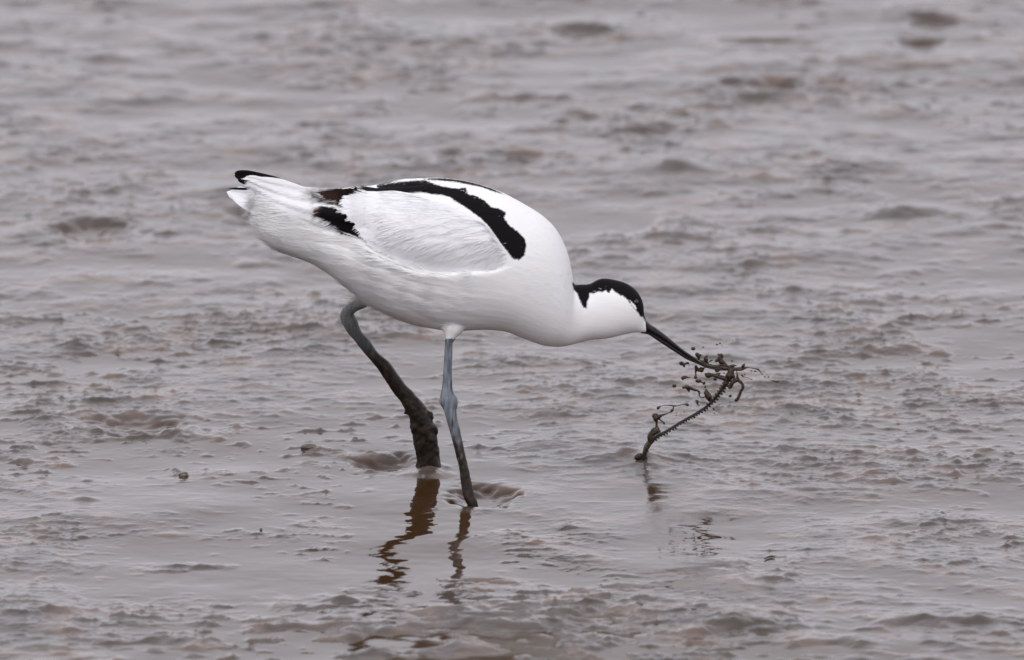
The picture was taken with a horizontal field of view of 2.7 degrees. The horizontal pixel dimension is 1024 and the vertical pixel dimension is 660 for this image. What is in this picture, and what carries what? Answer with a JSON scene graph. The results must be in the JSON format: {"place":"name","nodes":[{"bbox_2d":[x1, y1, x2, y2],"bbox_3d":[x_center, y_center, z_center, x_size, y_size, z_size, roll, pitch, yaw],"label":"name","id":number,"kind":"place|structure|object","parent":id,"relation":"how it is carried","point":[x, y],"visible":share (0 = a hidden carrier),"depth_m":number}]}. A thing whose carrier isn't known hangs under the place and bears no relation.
{"place":"outdoors","nodes":[
{"label":"outdoors","id":0,"kind":"place"},
{"bbox_2d":[0,0,1023,659],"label":"mudflat","id":1,"kind":"structure","parent":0,"point":[814,208],"depth_m":15.45},
{"bbox_2d":[178,472,188,475],"bbox_3d":[-0.228,0.101,15.050,0.008,0.005,0.006,0,12,0],"label":"mud lump","id":2,"kind":"object","parent":1,"relation":"on","point":[183,474],"visible":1,"depth_m":15.05},
{"bbox_2d":[300,443,317,448],"bbox_3d":[-0.142,0.082,15.132,0.013,0.005,0.011,0,12,0],"label":"mud lump","id":3,"kind":"object","parent":1,"relation":"on","point":[307,446],"visible":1,"depth_m":15.13},
{"bbox_2d":[227,170,746,506],"bbox_3d":[-0.017,0.005,15.005,0.361,0.248,0.111,0,12,0],"label":"wading bird","id":4,"kind":"object","parent":1,"relation":"on","point":[452,259],"visible":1,"depth_m":14.96},
{"bbox_2d":[699,359,746,388],"bbox_3d":[0.145,0.030,15.048,0.038,0.022,0.006,0,12,0],"label":"mud splash","id":5,"kind":"object","parent":4,"relation":"attached to","point":[727,377],"visible":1,"depth_m":15.05},
{"bbox_2d":[695,352,701,359],"bbox_3d":[0.130,0.018,15.045,0.005,0.006,0.003,0,12,0],"label":"mud clot","id":6,"kind":"object","parent":5,"relation":"on","point":[697,355],"visible":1,"depth_m":15.04},
{"bbox_2d":[694,365,704,378],"bbox_3d":[0.131,0.029,15.047,0.008,0.010,0.004,0,12,0],"label":"mud clot","id":7,"kind":"object","parent":5,"relation":"hanging from","point":[700,369],"visible":1,"depth_m":15.05},
{"bbox_2d":[717,353,726,364],"bbox_3d":[0.146,0.021,15.048,0.007,0.010,0.004,0,12,0],"label":"mud clot","id":8,"kind":"object","parent":5,"relation":"on","point":[720,360],"visible":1,"depth_m":15.05},
{"bbox_2d":[634,453,647,459],"bbox_3d":[0.090,0.090,15.079,0.010,0.010,0.004,0,12,0],"label":"mud clot","id":9,"kind":"object","parent":1,"relation":"on","point":[638,456],"visible":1,"depth_m":15.08},
{"bbox_2d":[642,380,731,459],"bbox_3d":[0.122,0.063,15.065,0.066,0.081,0.006,3,13,12],"label":"worm","id":10,"kind":"object","parent":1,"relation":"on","point":[701,410],"visible":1,"depth_m":15.06},
{"bbox_2d":[644,412,668,453],"bbox_3d":[0.101,0.071,15.069,0.019,0.030,0.005,0,12,0],"label":"mud strand","id":11,"kind":"object","parent":10,"relation":"attached to","point":[652,433],"visible":1,"depth_m":15.07},
{"bbox_2d":[725,368,743,401],"bbox_3d":[0.155,0.038,15.047,0.013,0.024,0.003,0,12,0],"label":"mud splash","id":12,"kind":"object","parent":10,"relation":"attached to","point":[734,381],"visible":1,"depth_m":15.05},
{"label":"mud clot","id":13,"kind":"object","parent":1,"relation":"on","visible":0},
{"bbox_2d":[682,385,704,397],"bbox_3d":[0.126,0.043,15.050,0.016,0.009,0.003,0,12,0],"label":"mud clot","id":14,"kind":"object","parent":13,"relation":"on","point":[688,387],"visible":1,"depth_m":15.05},
{"bbox_2d":[657,403,688,412],"bbox_3d":[0.112,0.054,15.051,0.023,0.007,0.002,0,12,0],"label":"mud strand","id":15,"kind":"object","parent":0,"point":[672,409],"visible":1,"depth_m":15.05},
{"bbox_2d":[679,361,688,366],"bbox_3d":[0.120,0.024,15.044,0.007,0.004,0.003,0,12,0],"label":"mud clot","id":16,"kind":"object","parent":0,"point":[682,363],"visible":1,"depth_m":15.04},
{"bbox_2d":[695,379,705,384],"bbox_3d":[0.131,0.036,15.049,0.007,0.004,0.003,0,12,0],"label":"mud clot","id":17,"kind":"object","parent":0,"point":[699,381],"visible":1,"depth_m":15.05},
{"bbox_2d":[704,389,711,401],"bbox_3d":[0.136,0.045,15.048,0.006,0.009,0.005,0,12,0],"label":"mud clot","id":18,"kind":"object","parent":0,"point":[708,395],"visible":1,"depth_m":15.05}
]}

